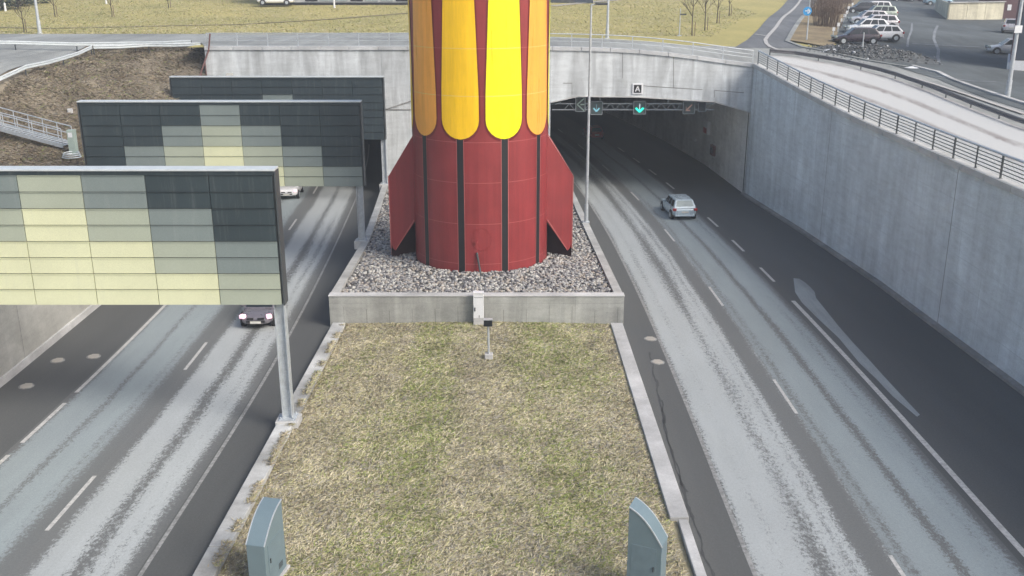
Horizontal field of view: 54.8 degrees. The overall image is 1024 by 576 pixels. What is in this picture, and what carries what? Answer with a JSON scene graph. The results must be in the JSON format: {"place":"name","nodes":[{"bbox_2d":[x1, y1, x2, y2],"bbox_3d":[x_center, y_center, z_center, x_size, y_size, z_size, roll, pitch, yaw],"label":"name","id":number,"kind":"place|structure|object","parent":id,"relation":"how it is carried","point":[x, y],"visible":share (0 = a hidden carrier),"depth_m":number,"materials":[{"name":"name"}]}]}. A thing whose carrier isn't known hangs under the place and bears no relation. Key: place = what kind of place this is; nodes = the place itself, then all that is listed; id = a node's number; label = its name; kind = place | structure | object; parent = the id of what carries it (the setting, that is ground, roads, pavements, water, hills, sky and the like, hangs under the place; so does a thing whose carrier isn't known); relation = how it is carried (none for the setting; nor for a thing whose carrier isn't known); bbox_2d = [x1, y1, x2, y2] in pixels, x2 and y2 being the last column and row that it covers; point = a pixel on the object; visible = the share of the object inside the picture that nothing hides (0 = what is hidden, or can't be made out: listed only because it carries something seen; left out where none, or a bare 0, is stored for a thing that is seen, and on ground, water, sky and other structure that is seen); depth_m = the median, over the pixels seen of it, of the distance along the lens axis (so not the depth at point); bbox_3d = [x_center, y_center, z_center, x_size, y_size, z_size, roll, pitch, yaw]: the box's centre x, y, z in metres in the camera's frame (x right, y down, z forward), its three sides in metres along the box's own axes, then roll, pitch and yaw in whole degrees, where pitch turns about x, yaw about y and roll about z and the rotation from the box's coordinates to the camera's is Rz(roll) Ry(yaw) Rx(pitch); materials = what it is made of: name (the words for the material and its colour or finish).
{"place":"outdoors","nodes":[
{"label":"outdoors","id":0,"kind":"place"},
{"bbox_2d":[0,44,85,74],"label":"street","id":1,"kind":"structure","parent":0,"point":[11,57],"depth_m":77.09,"materials":[{"name":"grey asphalt"}]},
{"bbox_2d":[0,46,205,165],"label":"embankment","id":2,"kind":"structure","parent":0,"point":[8,79],"depth_m":71.05,"materials":[{"name":"plant"}]},
{"bbox_2d":[0,107,71,147],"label":"steel stair","id":3,"kind":"object","parent":2,"relation":"on","point":[6,128],"visible":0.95,"depth_m":62.94,"materials":[{"name":"grey metal"}]},
{"bbox_2d":[0,45,92,80],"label":"guard rail","id":4,"kind":"object","parent":2,"relation":"on","point":[32,65],"visible":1,"depth_m":71.39,"materials":[{"name":"metal"}]},
{"bbox_2d":[62,151,81,158],"bbox_3d":[-27.358,-8.267,61.363,1.169,0.301,1.069,0,18,0],"label":"cable coil","id":5,"kind":"object","parent":2,"relation":"on","point":[68,153],"visible":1,"depth_m":61.04,"materials":[{"name":"grey plastic"}]},
{"bbox_2d":[66,129,78,154],"bbox_3d":[-27.463,-9.095,61.766,0.450,1.600,0.418,0,18,0],"label":"control cabinet","id":6,"kind":"object","parent":2,"relation":"on","point":[72,140],"visible":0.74,"depth_m":61.60,"materials":[{"name":"green metal"}]},
{"bbox_2d":[0,40,192,51],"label":"guard rail","id":7,"kind":"object","parent":2,"relation":"on","point":[15,43],"visible":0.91,"depth_m":79.68,"materials":[{"name":"metal"}]},
{"bbox_2d":[93,42,201,54],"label":"guard rail","id":8,"kind":"object","parent":2,"relation":"on","point":[148,45],"visible":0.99,"depth_m":80.65,"materials":[{"name":"metal"}]},
{"bbox_2d":[76,100,369,248],"bbox_3d":[-16.702,-6.608,58.097,16.255,8.791,0.970,0,18,0],"label":"panel gantry","id":9,"kind":"object","parent":2,"relation":"on","point":[309,142],"visible":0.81,"depth_m":56.94,"materials":[{"name":"metal"}]},
{"bbox_2d":[169,76,387,189],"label":"panel gantry","id":10,"kind":"object","parent":2,"relation":"on","point":[369,91],"visible":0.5,"depth_m":75.01,"materials":[{"name":"metal"}]},
{"bbox_2d":[0,34,218,42],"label":"street","id":11,"kind":"structure","parent":0,"point":[90,37],"depth_m":89.51,"materials":[{"name":"grey asphalt"}]},
{"bbox_2d":[0,0,307,43],"bbox_3d":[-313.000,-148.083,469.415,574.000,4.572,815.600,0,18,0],"label":"ground","id":12,"kind":"structure","parent":0,"point":[185,4],"depth_m":115.04,"materials":[{"name":"plant"}]},
{"bbox_2d":[0,0,21,9],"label":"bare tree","id":13,"kind":"object","parent":12,"relation":"on","point":[2,4],"visible":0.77,"depth_m":124.18,"materials":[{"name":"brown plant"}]},
{"bbox_2d":[10,0,30,32],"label":"young tree","id":14,"kind":"object","parent":12,"relation":"on","point":[22,18],"visible":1,"depth_m":95.22,"materials":[{"name":"brown plant"}]},
{"bbox_2d":[34,0,42,33],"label":"street lamp","id":15,"kind":"object","parent":12,"relation":"on","point":[39,29],"visible":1,"depth_m":94.37,"materials":[{"name":"metal"}]},
{"bbox_2d":[0,13,403,27],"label":"footpath","id":16,"kind":"structure","parent":12,"relation":"on","point":[218,24],"depth_m":104.23,"materials":[{"name":"beige concrete"}]},
{"bbox_2d":[257,0,294,5],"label":"parked car","id":17,"kind":"object","parent":12,"relation":"on","point":[266,2],"visible":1,"depth_m":124.57,"materials":[{"name":"white paint"}]},
{"bbox_2d":[0,139,381,575],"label":"road","id":18,"kind":"structure","parent":0,"point":[140,425],"depth_m":38.20,"materials":[{"name":"grey asphalt"}]},
{"bbox_2d":[18,383,33,388],"bbox_3d":[-20.279,4.087,41.252,0.620,0.046,0.620,0,18,0],"label":"manhole cover","id":19,"kind":"object","parent":18,"relation":"on","point":[26,385],"visible":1,"depth_m":41.20,"materials":[{"name":"metal"}]},
{"bbox_2d":[0,305,165,463],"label":"edge line","id":20,"kind":"object","parent":18,"relation":"on","point":[3,459],"visible":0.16,"depth_m":42.00,"materials":[{"name":"paint"}]},
{"bbox_2d":[0,73,232,387],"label":"retaining wall","id":21,"kind":"structure","parent":18,"relation":"on","point":[29,334],"depth_m":44.07,"materials":[{"name":"concrete"}]},
{"bbox_2d":[45,186,317,529],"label":"lane marking","id":22,"kind":"object","parent":18,"relation":"on","point":[68,505],"visible":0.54,"depth_m":32.56,"materials":[{"name":"paint"}]},
{"bbox_2d":[138,144,369,575],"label":"edge line","id":23,"kind":"object","parent":18,"relation":"on","point":[157,548],"visible":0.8,"depth_m":36.77,"materials":[{"name":"paint"}]},
{"bbox_2d":[239,303,286,325],"bbox_3d":[-12.553,0.841,49.953,1.855,1.501,3.977,0,16,-1],"label":"hatchback car","id":24,"kind":"object","parent":18,"relation":"on","point":[257,314],"visible":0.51,"depth_m":48.50,"materials":[{"name":"paint"}]},
{"bbox_2d":[192,323,344,575],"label":"kerb wall","id":25,"kind":"structure","parent":18,"relation":"on","point":[259,471],"depth_m":32.65,"materials":[{"name":"grey concrete"}]},
{"bbox_2d":[0,166,301,428],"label":"panel gantry","id":26,"kind":"object","parent":25,"relation":"on","point":[141,235],"visible":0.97,"depth_m":34.58,"materials":[{"name":"metal"}]},
{"bbox_2d":[280,186,303,198],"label":"delivery car","id":27,"kind":"object","parent":18,"relation":"on","point":[290,190],"visible":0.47,"depth_m":79.73,"materials":[{"name":"white paint"}]},
{"bbox_2d":[207,321,693,575],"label":"grass ground","id":28,"kind":"structure","parent":0,"point":[684,558],"depth_m":32.96,"materials":[{"name":"plant"}]},
{"bbox_2d":[245,497,290,575],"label":"equipment cabinet","id":29,"kind":"object","parent":28,"relation":"on","point":[265,547],"visible":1,"depth_m":26.51,"materials":[{"name":"metal"}]},
{"bbox_2d":[473,291,483,324],"bbox_3d":[-1.627,0.998,48.082,0.540,1.720,0.360,0,18,0],"label":"utility cabinet","id":30,"kind":"object","parent":28,"relation":"on","point":[478,306],"visible":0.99,"depth_m":47.92,"materials":[{"name":"metal"}]},
{"bbox_2d":[483,318,492,359],"bbox_3d":[-1.047,2.277,43.510,0.400,1.985,0.360,0,18,0],"label":"floodlight","id":31,"kind":"object","parent":28,"relation":"on","point":[488,324],"visible":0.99,"depth_m":43.44,"materials":[{"name":"metal"}]},
{"bbox_2d":[626,497,667,575],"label":"equipment cabinet","id":32,"kind":"object","parent":28,"relation":"on","point":[647,546],"visible":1,"depth_m":25.72,"materials":[{"name":"metal"}]},
{"bbox_2d":[342,188,611,291],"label":"gravel ground","id":33,"kind":"structure","parent":0,"point":[461,284],"depth_m":52.35,"materials":[{"name":"grey gravel"}]},
{"bbox_2d":[388,0,573,275],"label":"ventilation tower","id":34,"kind":"structure","parent":33,"relation":"on","point":[480,178],"depth_m":51.08,"materials":[{"name":"red paint"}]},
{"bbox_2d":[190,0,858,46],"bbox_3d":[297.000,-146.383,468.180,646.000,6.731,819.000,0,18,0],"label":"ground","id":35,"kind":"structure","parent":0,"point":[740,31],"depth_m":108.72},
{"bbox_2d":[267,0,407,4],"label":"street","id":36,"kind":"structure","parent":35,"relation":"on","point":[351,2],"depth_m":127.15,"materials":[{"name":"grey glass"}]},
{"bbox_2d":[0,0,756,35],"bbox_3d":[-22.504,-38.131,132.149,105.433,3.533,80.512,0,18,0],"label":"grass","id":37,"kind":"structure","parent":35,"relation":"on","point":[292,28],"depth_m":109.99,"materials":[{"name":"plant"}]},
{"bbox_2d":[550,0,592,2],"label":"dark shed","id":38,"kind":"structure","parent":35,"relation":"on","point":[571,1],"depth_m":131.59,"materials":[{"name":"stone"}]},
{"bbox_2d":[551,0,613,5],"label":"footpath","id":39,"kind":"structure","parent":35,"relation":"on","point":[579,3],"depth_m":130.09,"materials":[{"name":"beige concrete"}]},
{"bbox_2d":[605,0,609,38],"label":"street lamp","id":40,"kind":"object","parent":35,"relation":"on","point":[607,27],"visible":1,"depth_m":90.12,"materials":[{"name":"metal"}]},
{"bbox_2d":[682,0,697,35],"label":"young tree","id":41,"kind":"object","parent":35,"relation":"on","point":[693,5],"visible":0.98,"depth_m":94.30,"materials":[{"name":"brown plant"}]},
{"bbox_2d":[785,0,816,40],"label":"kerb stone","id":42,"kind":"object","parent":35,"relation":"on","point":[793,30],"visible":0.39,"depth_m":101.14,"materials":[{"name":"concrete"}]},
{"bbox_2d":[803,0,811,39],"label":"traffic sign","id":43,"kind":"object","parent":35,"relation":"on","point":[807,11],"visible":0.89,"depth_m":91.94,"materials":[{"name":"metal"}]},
{"bbox_2d":[810,0,836,16],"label":"bare shrub","id":44,"kind":"object","parent":35,"relation":"on","point":[816,12],"visible":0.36,"depth_m":118.21,"materials":[{"name":"brown plant"}]},
{"bbox_2d":[791,0,857,45],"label":"verge","id":45,"kind":"structure","parent":35,"relation":"on","point":[819,34],"depth_m":99.18,"materials":[{"name":"bare soil"},{"name":"dry brush"}]},
{"bbox_2d":[810,0,847,27],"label":"bare shrub","id":46,"kind":"object","parent":35,"relation":"on","point":[832,13],"visible":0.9,"depth_m":103.67,"materials":[{"name":"brown plant"}]},
{"bbox_2d":[829,0,848,13],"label":"bare shrub","id":47,"kind":"object","parent":35,"relation":"on","point":[844,3],"visible":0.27,"depth_m":132.01,"materials":[{"name":"brown plant"}]},
{"bbox_2d":[785,41,909,66],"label":"kerb stone","id":48,"kind":"object","parent":35,"relation":"on","point":[816,49],"visible":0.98,"depth_m":84.32,"materials":[{"name":"concrete"}]},
{"bbox_2d":[807,43,941,63],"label":"rubble","id":49,"kind":"object","parent":35,"relation":"on","point":[884,48],"visible":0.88,"depth_m":85.17,"materials":[{"name":"stone"}]},
{"bbox_2d":[811,45,937,63],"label":"grit heap","id":50,"kind":"object","parent":35,"relation":"on","point":[915,60],"visible":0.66,"depth_m":84.43,"materials":[{"name":"grey gravel"}]},
{"bbox_2d":[837,0,1023,109],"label":"parking lot","id":51,"kind":"structure","parent":35,"relation":"on","point":[976,66],"depth_m":95.45,"materials":[{"name":"grey asphalt"}]},
{"bbox_2d":[831,27,881,44],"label":"parked car","id":52,"kind":"object","parent":51,"relation":"on","point":[871,35],"visible":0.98,"depth_m":91.66,"materials":[{"name":"black paint"}]},
{"bbox_2d":[845,2,875,12],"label":"parked car","id":53,"kind":"object","parent":51,"relation":"on","point":[860,6],"visible":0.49,"depth_m":139.06,"materials":[{"name":"silver paint"}]},
{"bbox_2d":[843,18,888,30],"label":"parked car","id":54,"kind":"object","parent":51,"relation":"on","point":[867,22],"visible":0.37,"depth_m":99.67,"materials":[{"name":"white paint"}]},
{"bbox_2d":[846,10,886,22],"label":"parked car","id":55,"kind":"object","parent":51,"relation":"on","point":[863,14],"visible":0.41,"depth_m":107.86,"materials":[{"name":"paint"}]},
{"bbox_2d":[851,14,899,25],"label":"parked car","id":56,"kind":"object","parent":51,"relation":"on","point":[891,19],"visible":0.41,"depth_m":103.22,"materials":[{"name":"paint"}]},
{"bbox_2d":[857,5,897,17],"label":"parked car","id":57,"kind":"object","parent":51,"relation":"on","point":[891,10],"visible":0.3,"depth_m":123.38,"materials":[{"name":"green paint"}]},
{"bbox_2d":[870,1,891,5],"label":"parked car","id":58,"kind":"object","parent":51,"relation":"on","point":[887,3],"visible":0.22,"depth_m":139.10,"materials":[{"name":"white paint"}]},
{"bbox_2d":[872,24,904,41],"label":"parked car","id":59,"kind":"object","parent":51,"relation":"on","point":[894,33],"visible":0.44,"depth_m":95.37,"materials":[{"name":"white paint"}]},
{"bbox_2d":[932,25,940,62],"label":"salt streak","id":60,"kind":"object","parent":51,"relation":"on","point":[936,45],"visible":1,"depth_m":96.45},
{"bbox_2d":[923,0,953,4],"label":"parked car","id":61,"kind":"object","parent":51,"relation":"on","point":[929,2],"visible":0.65,"depth_m":166.18,"materials":[{"name":"silver paint"}]},
{"bbox_2d":[985,38,1012,53],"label":"parked car","id":62,"kind":"object","parent":51,"relation":"on","point":[1005,45],"visible":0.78,"depth_m":93.97,"materials":[{"name":"white paint"}]},
{"bbox_2d":[1001,18,1015,32],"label":"parked car","id":63,"kind":"object","parent":51,"relation":"on","point":[1008,24],"visible":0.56,"depth_m":117.93,"materials":[{"name":"paint"}]},
{"bbox_2d":[935,0,1005,19],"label":"enclosure wall","id":64,"kind":"structure","parent":35,"relation":"on","point":[985,10],"depth_m":139.75,"materials":[{"name":"concrete"}]},
{"bbox_2d":[979,0,1018,18],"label":"brick building","id":65,"kind":"structure","parent":35,"relation":"on","point":[1010,9],"depth_m":142.53,"materials":[{"name":"brick"}]},
{"bbox_2d":[1007,0,1023,70],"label":"dark building","id":66,"kind":"structure","parent":35,"relation":"on","point":[1019,62],"depth_m":81.94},
{"bbox_2d":[193,34,1023,127],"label":"street","id":67,"kind":"structure","parent":0,"point":[563,41],"depth_m":82.62,"materials":[{"name":"grey asphalt"}]},
{"bbox_2d":[900,73,1023,112],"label":"road line","id":68,"kind":"object","parent":67,"relation":"on","point":[970,95],"visible":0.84,"depth_m":67.86,"materials":[{"name":"white paint"}]},
{"bbox_2d":[736,0,811,47],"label":"side road","id":69,"kind":"structure","parent":0,"point":[777,36],"depth_m":101.35,"materials":[{"name":"grey asphalt"}]},
{"bbox_2d":[763,0,800,49],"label":"road line","id":70,"kind":"object","parent":69,"relation":"on","point":[775,27],"visible":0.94,"depth_m":101.86,"materials":[{"name":"white paint"}]},
{"bbox_2d":[550,98,1023,575],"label":"road","id":71,"kind":"structure","parent":0,"point":[842,472],"depth_m":40.42,"materials":[{"name":"grey asphalt"}]},
{"bbox_2d":[328,175,624,326],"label":"concrete plinth","id":72,"kind":"structure","parent":71,"relation":"on","point":[448,307],"depth_m":48.47,"materials":[{"name":"grey concrete"}]},
{"bbox_2d":[583,2,607,222],"bbox_3d":[5.206,-10.797,62.103,1.192,13.744,0.420,0,18,0],"label":"street lamp","id":73,"kind":"object","parent":72,"relation":"on","point":[587,150],"visible":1,"depth_m":62.18,"materials":[{"name":"metal"}]},
{"bbox_2d":[204,46,753,192],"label":"tunnel portal","id":74,"kind":"object","parent":71,"relation":"on","point":[725,86],"visible":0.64,"depth_m":79.14,"materials":[{"name":"concrete"}]},
{"bbox_2d":[199,33,210,75],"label":"handrail","id":75,"kind":"object","parent":74,"relation":"attached to","point":[204,63],"visible":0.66,"depth_m":78.36,"materials":[{"name":"grey metal"}]},
{"bbox_2d":[205,33,753,62],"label":"bridge railing","id":76,"kind":"object","parent":74,"relation":"on","point":[389,40],"visible":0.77,"depth_m":78.27,"materials":[{"name":"metal"}]},
{"bbox_2d":[552,97,714,109],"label":"signal truss","id":77,"kind":"object","parent":74,"relation":"attached to","point":[632,105],"visible":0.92,"depth_m":81.34,"materials":[{"name":"metal"}]},
{"bbox_2d":[575,97,585,111],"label":"lane signal","id":78,"kind":"object","parent":77,"relation":"attached to","point":[580,104],"visible":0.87,"depth_m":80.95,"materials":[{"name":"metal"}]},
{"bbox_2d":[590,101,602,114],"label":"lane signal","id":79,"kind":"object","parent":77,"relation":"attached to","point":[596,107],"visible":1,"depth_m":81.05,"materials":[{"name":"metal"}]},
{"bbox_2d":[633,101,645,113],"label":"lane signal","id":80,"kind":"object","parent":77,"relation":"attached to","point":[639,107],"visible":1,"depth_m":81.05,"materials":[{"name":"metal"}]},
{"bbox_2d":[682,101,694,113],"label":"lane signal","id":81,"kind":"object","parent":77,"relation":"attached to","point":[688,107],"visible":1,"depth_m":81.05,"materials":[{"name":"metal"}]},
{"bbox_2d":[698,102,705,111],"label":"lane signal","id":82,"kind":"object","parent":77,"relation":"attached to","point":[701,106],"visible":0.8,"depth_m":81.03,"materials":[{"name":"metal"}]},
{"bbox_2d":[632,83,642,93],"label":"letter sign","id":83,"kind":"object","parent":74,"relation":"attached to","point":[637,88],"visible":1,"depth_m":79.23,"materials":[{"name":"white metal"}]},
{"bbox_2d":[703,119,710,134],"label":"emergency sign","id":84,"kind":"object","parent":74,"relation":"attached to","point":[706,126],"visible":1,"depth_m":94.51,"materials":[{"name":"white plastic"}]},
{"bbox_2d":[710,144,715,156],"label":"fire cabinet","id":85,"kind":"object","parent":74,"relation":"attached to","point":[712,150],"visible":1,"depth_m":92.41,"materials":[{"name":"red metal"}]},
{"bbox_2d":[582,125,603,139],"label":"saloon car","id":86,"kind":"object","parent":71,"relation":"on","point":[596,131],"visible":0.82,"depth_m":113.78,"materials":[{"name":"red paint"}]},
{"bbox_2d":[611,323,688,524],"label":"kerb wall","id":87,"kind":"structure","parent":71,"relation":"on","point":[672,497],"depth_m":36.16,"materials":[{"name":"concrete"}]},
{"bbox_2d":[651,359,664,364],"bbox_3d":[6.483,3.291,43.985,0.620,0.046,0.620,0,18,0],"label":"manhole cover","id":88,"kind":"object","parent":71,"relation":"on","point":[657,362],"visible":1,"depth_m":43.93,"materials":[{"name":"metal"}]},
{"bbox_2d":[573,181,757,575],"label":"edge line","id":89,"kind":"object","parent":71,"relation":"on","point":[738,534],"visible":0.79,"depth_m":37.29,"materials":[{"name":"paint"}]},
{"bbox_2d":[661,400,687,491],"bbox_3d":[5.802,5.602,36.122,0.270,0.237,7.768,1,18,2],"label":"tar seam","id":90,"kind":"object","parent":71,"relation":"on","point":[671,448],"visible":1,"depth_m":35.38,"materials":[{"name":"black asphalt"}]},
{"bbox_2d":[660,194,696,218],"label":"estate car","id":91,"kind":"object","parent":71,"relation":"on","point":[678,205],"visible":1,"depth_m":72.28,"materials":[{"name":"silver metal"}]},
{"bbox_2d":[649,352,714,575],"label":"tar seam","id":92,"kind":"object","parent":71,"relation":"on","point":[688,506],"visible":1,"depth_m":32.59,"materials":[{"name":"black asphalt"}]},
{"bbox_2d":[678,519,706,575],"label":"kerb wall","id":93,"kind":"structure","parent":71,"relation":"on","point":[694,557],"depth_m":28.51,"materials":[{"name":"concrete"}]},
{"bbox_2d":[619,148,775,281],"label":"lane marking","id":94,"kind":"object","parent":71,"relation":"on","point":[763,270],"visible":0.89,"depth_m":66.15,"materials":[{"name":"paint"}]},
{"bbox_2d":[558,129,905,575],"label":"lane marking","id":95,"kind":"object","parent":71,"relation":"on","point":[895,563],"visible":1,"depth_m":40.30,"materials":[{"name":"paint"}]},
{"bbox_2d":[793,278,919,415],"bbox_3d":[15.783,2.202,47.795,1.170,0.608,19.861,1,18,3],"label":"asphalt patch","id":96,"kind":"object","parent":71,"relation":"on","point":[804,292],"visible":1,"depth_m":47.80,"materials":[{"name":"grey asphalt"}]},
{"bbox_2d":[741,63,1023,395],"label":"retaining wall","id":97,"kind":"structure","parent":71,"relation":"on","point":[934,239],"depth_m":53.17,"materials":[{"name":"concrete"}]},
{"bbox_2d":[757,50,1023,185],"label":"parapet railing","id":98,"kind":"object","parent":97,"relation":"on","point":[924,138],"visible":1,"depth_m":52.82,"materials":[{"name":"metal"}]},
{"bbox_2d":[792,301,1023,556],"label":"edge line","id":99,"kind":"object","parent":71,"relation":"on","point":[988,513],"visible":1,"depth_m":35.78,"materials":[{"name":"paint"}]},
{"bbox_2d":[765,55,1023,185],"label":"carriageway","id":100,"kind":"structure","parent":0,"point":[930,108],"depth_m":62.99,"materials":[{"name":"grey asphalt"}]},
{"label":"ground","id":101,"kind":"structure","parent":0,"visible":0},
{"bbox_2d":[769,49,1023,123],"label":"guard rail","id":102,"kind":"object","parent":101,"relation":"on","point":[973,102],"visible":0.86,"depth_m":72.33,"materials":[{"name":"metal"}]},
{"bbox_2d":[910,65,1023,104],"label":"kerb stone","id":103,"kind":"object","parent":101,"relation":"on","point":[975,87],"visible":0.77,"depth_m":72.29,"materials":[{"name":"concrete"}]},
{"bbox_2d":[1005,0,1023,96],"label":"street lamp","id":104,"kind":"object","parent":101,"relation":"on","point":[1018,28],"visible":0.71,"depth_m":67.31,"materials":[{"name":"metal"}]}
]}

